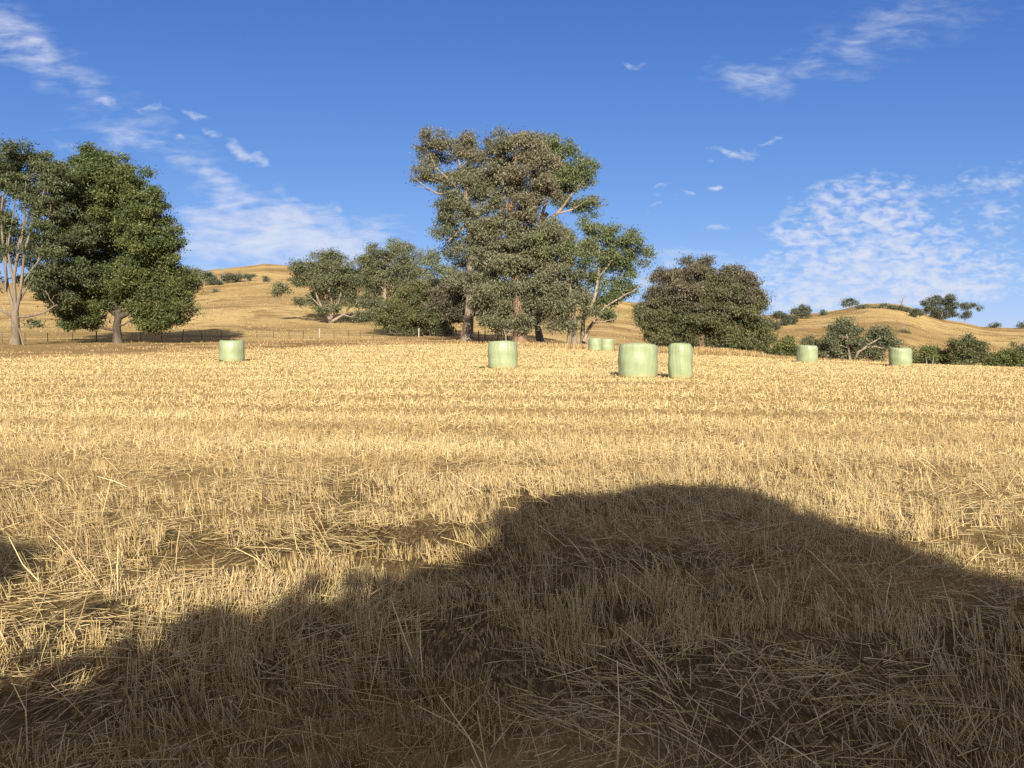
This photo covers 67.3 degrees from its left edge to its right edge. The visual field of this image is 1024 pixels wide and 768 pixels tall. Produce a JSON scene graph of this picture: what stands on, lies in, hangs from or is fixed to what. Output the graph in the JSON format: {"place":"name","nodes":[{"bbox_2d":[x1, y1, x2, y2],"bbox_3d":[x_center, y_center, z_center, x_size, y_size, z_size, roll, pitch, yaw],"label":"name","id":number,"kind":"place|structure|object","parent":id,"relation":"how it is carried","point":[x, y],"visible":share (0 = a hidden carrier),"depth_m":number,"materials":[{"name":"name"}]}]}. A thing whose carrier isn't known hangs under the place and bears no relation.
{"place":"outdoors","nodes":[
{"label":"outdoors","id":0,"kind":"place"},
{"bbox_2d":[0,334,937,364],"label":"dry grass","id":1,"kind":"structure","parent":0,"point":[697,350],"depth_m":74.75,"materials":[{"name":"plant"}]},
{"bbox_2d":[0,264,1023,767],"bbox_3d":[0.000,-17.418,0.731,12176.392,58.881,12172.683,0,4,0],"label":"ground","id":2,"kind":"structure","parent":0,"point":[452,632],"depth_m":5.37,"materials":[{"name":"beige plant"}]},
{"bbox_2d":[0,133,115,344],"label":"gum tree","id":3,"kind":"object","parent":2,"relation":"on","point":[16,183],"visible":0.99,"depth_m":80.71,"materials":[{"name":"green plant"}]},
{"bbox_2d":[29,141,210,342],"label":"leafy tree","id":4,"kind":"object","parent":2,"relation":"on","point":[139,274],"visible":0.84,"depth_m":85.68,"materials":[{"name":"green plant"}]},
{"bbox_2d":[197,269,217,285],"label":"hill tree","id":5,"kind":"object","parent":2,"relation":"on","point":[206,273],"visible":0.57,"depth_m":305.52,"materials":[{"name":"green plant"}]},
{"bbox_2d":[204,277,223,284],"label":"hill bush","id":6,"kind":"object","parent":2,"relation":"on","point":[214,281],"visible":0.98,"depth_m":302.25,"materials":[{"name":"green plant"}]},
{"bbox_2d":[0,328,448,342],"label":"wire fence","id":7,"kind":"object","parent":2,"relation":"on","point":[47,339],"visible":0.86,"depth_m":106.94,"materials":[{"name":"metal"}]},
{"bbox_2d":[216,272,242,282],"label":"hill bush","id":8,"kind":"object","parent":2,"relation":"on","point":[229,278],"visible":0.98,"depth_m":307.89,"materials":[{"name":"green plant"}]},
{"bbox_2d":[219,340,244,361],"bbox_3d":[-16.380,-1.930,44.974,1.466,1.285,1.472,0,4,0],"label":"silage bale","id":9,"kind":"object","parent":2,"relation":"on","point":[232,351],"visible":0.9,"depth_m":44.38},
{"bbox_2d":[234,272,257,281],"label":"hill bush","id":10,"kind":"object","parent":2,"relation":"on","point":[247,276],"visible":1,"depth_m":309.34,"materials":[{"name":"green plant"}]},
{"bbox_2d":[261,275,271,281],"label":"hill bush","id":11,"kind":"object","parent":2,"relation":"on","point":[266,278],"visible":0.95,"depth_m":305.91,"materials":[{"name":"green plant"}]},
{"bbox_2d":[266,247,376,322],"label":"gum tree","id":12,"kind":"object","parent":2,"relation":"on","point":[330,268],"visible":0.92,"depth_m":160.65,"materials":[{"name":"green plant"}]},
{"bbox_2d":[349,242,427,334],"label":"gum tree","id":13,"kind":"object","parent":2,"relation":"on","point":[377,275],"visible":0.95,"depth_m":126.24,"materials":[{"name":"green plant"}]},
{"bbox_2d":[384,237,428,316],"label":"gum tree","id":14,"kind":"object","parent":2,"relation":"on","point":[409,247],"visible":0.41,"depth_m":166.04,"materials":[{"name":"green plant"}]},
{"bbox_2d":[363,277,463,336],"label":"shrubby tree","id":15,"kind":"object","parent":2,"relation":"on","point":[391,315],"visible":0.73,"depth_m":121.99,"materials":[{"name":"green plant"}]},
{"bbox_2d":[417,245,459,289],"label":"gum tree","id":16,"kind":"object","parent":2,"relation":"on","point":[431,261],"visible":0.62,"depth_m":158.26,"materials":[{"name":"green plant"}]},
{"bbox_2d":[404,122,492,341],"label":"gum tree","id":17,"kind":"object","parent":2,"relation":"on","point":[451,206],"visible":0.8,"depth_m":93.94,"materials":[{"name":"green plant"}]},
{"bbox_2d":[420,276,495,339],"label":"gum tree","id":18,"kind":"object","parent":2,"relation":"on","point":[447,301],"visible":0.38,"depth_m":98.33,"materials":[{"name":"green plant"}]},
{"bbox_2d":[474,330,507,340],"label":"wire fence","id":19,"kind":"object","parent":2,"relation":"on","point":[484,337],"visible":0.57,"depth_m":103.76,"materials":[{"name":"brown wood"}]},
{"bbox_2d":[488,341,517,368],"bbox_3d":[-0.429,-1.372,36.007,1.418,1.304,1.344,0,4,0],"label":"silage bale","id":20,"kind":"object","parent":2,"relation":"on","point":[503,354],"visible":0.9,"depth_m":35.44},
{"bbox_2d":[0,278,1023,365],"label":"hill grass","id":21,"kind":"structure","parent":2,"relation":"on","point":[8,306],"depth_m":151.09,"materials":[{"name":"plant"}]},
{"bbox_2d":[0,402,1023,767],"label":"stubble","id":22,"kind":"object","parent":2,"relation":"on","point":[656,596],"visible":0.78,"depth_m":4.73,"materials":[{"name":"beige plant"}]},
{"bbox_2d":[0,401,1023,767],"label":"loose straw","id":23,"kind":"object","parent":2,"relation":"on","point":[578,681],"visible":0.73,"depth_m":4.61,"materials":[{"name":"beige plant"}]},
{"bbox_2d":[0,343,1023,531],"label":"stubble","id":24,"kind":"object","parent":2,"relation":"on","point":[995,374],"visible":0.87,"depth_m":19.97,"materials":[{"name":"beige plant"}]},
{"bbox_2d":[459,122,568,343],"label":"gum tree","id":25,"kind":"object","parent":2,"relation":"on","point":[509,254],"visible":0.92,"depth_m":84.09,"materials":[{"name":"green plant"}]},
{"bbox_2d":[520,215,613,344],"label":"gum tree","id":26,"kind":"object","parent":2,"relation":"on","point":[566,292],"visible":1,"depth_m":82.67,"materials":[{"name":"green plant"}]},
{"bbox_2d":[531,128,608,342],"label":"gum tree","id":27,"kind":"object","parent":2,"relation":"on","point":[573,179],"visible":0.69,"depth_m":93.81,"materials":[{"name":"green plant"}]},
{"bbox_2d":[588,338,601,350],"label":"silage bale","id":28,"kind":"object","parent":2,"relation":"on","point":[595,344],"visible":0.91,"depth_m":75.31},
{"bbox_2d":[602,338,613,350],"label":"silage bale","id":29,"kind":"object","parent":2,"relation":"on","point":[607,344],"visible":0.69,"depth_m":77.28},
{"bbox_2d":[570,211,662,345],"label":"gum tree","id":30,"kind":"object","parent":2,"relation":"on","point":[612,258],"visible":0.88,"depth_m":86.47,"materials":[{"name":"green plant"}]},
{"bbox_2d":[618,343,657,377],"bbox_3d":[4.813,-0.909,29.418,1.537,1.316,1.497,0,4,0],"label":"silage bale","id":31,"kind":"object","parent":2,"relation":"on","point":[638,360],"visible":0.95,"depth_m":28.79},
{"bbox_2d":[668,343,692,378],"bbox_3d":[6.300,-0.871,28.817,0.924,1.353,0.952,0,4,0],"label":"silage bale","id":32,"kind":"object","parent":2,"relation":"on","point":[680,357],"visible":0.89,"depth_m":28.44},
{"bbox_2d":[628,252,786,354],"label":"round tree","id":33,"kind":"object","parent":2,"relation":"on","point":[712,307],"visible":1,"depth_m":80.22,"materials":[{"name":"green plant"}]},
{"bbox_2d":[763,318,782,330],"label":"hill tree","id":34,"kind":"object","parent":2,"relation":"on","point":[778,325],"visible":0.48,"depth_m":259.55,"materials":[{"name":"green plant"}]},
{"bbox_2d":[770,310,791,325],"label":"hill tree","id":35,"kind":"object","parent":2,"relation":"on","point":[783,317],"visible":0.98,"depth_m":286.31,"materials":[{"name":"green plant"}]},
{"bbox_2d":[765,335,798,356],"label":"shrub","id":36,"kind":"object","parent":2,"relation":"on","point":[786,344],"visible":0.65,"depth_m":77.54,"materials":[{"name":"green plant"}]},
{"bbox_2d":[788,314,799,324],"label":"hill tree","id":37,"kind":"object","parent":2,"relation":"on","point":[794,319],"visible":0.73,"depth_m":291.81,"materials":[{"name":"green plant"}]},
{"bbox_2d":[787,304,813,318],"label":"hill tree","id":38,"kind":"object","parent":2,"relation":"on","point":[799,310],"visible":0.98,"depth_m":334.00,"materials":[{"name":"green plant"}]},
{"bbox_2d":[796,345,817,362],"bbox_3d":[21.859,-2.233,56.975,1.496,1.286,1.553,0,4,0],"label":"silage bale","id":39,"kind":"object","parent":2,"relation":"on","point":[807,353],"visible":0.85,"depth_m":56.37},
{"bbox_2d":[818,309,827,315],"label":"hill bush","id":40,"kind":"object","parent":2,"relation":"on","point":[823,311],"visible":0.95,"depth_m":346.37,"materials":[{"name":"green plant"}]},
{"bbox_2d":[838,298,859,308],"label":"hill tree","id":41,"kind":"object","parent":2,"relation":"on","point":[845,302],"visible":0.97,"depth_m":396.64,"materials":[{"name":"green plant"}]},
{"bbox_2d":[798,314,906,361],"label":"gum tree","id":42,"kind":"object","parent":2,"relation":"on","point":[842,341],"visible":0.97,"depth_m":83.04,"materials":[{"name":"green plant"}]},
{"bbox_2d":[853,302,877,308],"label":"hill bush","id":43,"kind":"object","parent":2,"relation":"on","point":[861,306],"visible":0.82,"depth_m":346.69,"materials":[{"name":"green plant"}]},
{"bbox_2d":[876,303,912,312],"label":"hill bush","id":44,"kind":"object","parent":2,"relation":"on","point":[895,307],"visible":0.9,"depth_m":345.03,"materials":[{"name":"green plant"}]},
{"bbox_2d":[888,347,911,366],"bbox_3d":[27.271,-1.897,53.998,1.531,1.346,1.454,0,4,0],"label":"silage bale","id":45,"kind":"object","parent":2,"relation":"on","point":[900,357],"visible":0.88,"depth_m":53.42},
{"bbox_2d":[894,327,912,333],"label":"hill bush","id":46,"kind":"object","parent":2,"relation":"on","point":[904,331],"visible":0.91,"depth_m":238.27,"materials":[{"name":"green plant"}]},
{"bbox_2d":[906,308,926,317],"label":"hill bush","id":47,"kind":"object","parent":2,"relation":"on","point":[915,312],"visible":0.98,"depth_m":326.73,"materials":[{"name":"green plant"}]},
{"bbox_2d":[909,342,942,363],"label":"shrub","id":48,"kind":"object","parent":2,"relation":"on","point":[928,353],"visible":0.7,"depth_m":81.34,"materials":[{"name":"green plant"}]},
{"bbox_2d":[919,299,935,316],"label":"hill tree","id":49,"kind":"object","parent":2,"relation":"on","point":[927,308],"visible":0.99,"depth_m":377.70,"materials":[{"name":"green plant"}]},
{"bbox_2d":[925,293,961,319],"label":"hill tree","id":50,"kind":"object","parent":2,"relation":"on","point":[938,312],"visible":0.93,"depth_m":412.24,"materials":[{"name":"green plant"}]},
{"bbox_2d":[931,343,963,364],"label":"shrub","id":51,"kind":"object","parent":2,"relation":"on","point":[941,354],"visible":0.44,"depth_m":85.54,"materials":[{"name":"green plant"}]},
{"bbox_2d":[941,332,993,365],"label":"bushy tree","id":52,"kind":"object","parent":2,"relation":"on","point":[972,349],"visible":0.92,"depth_m":83.52,"materials":[{"name":"green plant"}]},
{"bbox_2d":[957,302,984,322],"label":"hill tree","id":53,"kind":"object","parent":2,"relation":"on","point":[964,306],"visible":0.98,"depth_m":443.97,"materials":[{"name":"green plant"}]},
{"bbox_2d":[985,321,1001,327],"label":"hill bush","id":54,"kind":"object","parent":2,"relation":"on","point":[994,325],"visible":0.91,"depth_m":438.32,"materials":[{"name":"green plant"}]},
{"bbox_2d":[978,347,1023,367],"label":"shrub","id":55,"kind":"object","parent":2,"relation":"on","point":[1006,358],"visible":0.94,"depth_m":79.31,"materials":[{"name":"green plant"}]},
{"bbox_2d":[999,340,1023,367],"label":"shrub","id":56,"kind":"object","parent":2,"relation":"on","point":[1021,348],"visible":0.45,"depth_m":86.13,"materials":[{"name":"green plant"}]},
{"bbox_2d":[1014,321,1023,328],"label":"hill bush","id":57,"kind":"object","parent":2,"relation":"on","point":[1021,325],"visible":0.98,"depth_m":464.15,"materials":[{"name":"green plant"}]},
{"bbox_2d":[0,0,1023,327],"label":"sky","id":58,"kind":"structure","parent":0,"point":[865,151],"materials":[{"name":"blue"}]}
]}

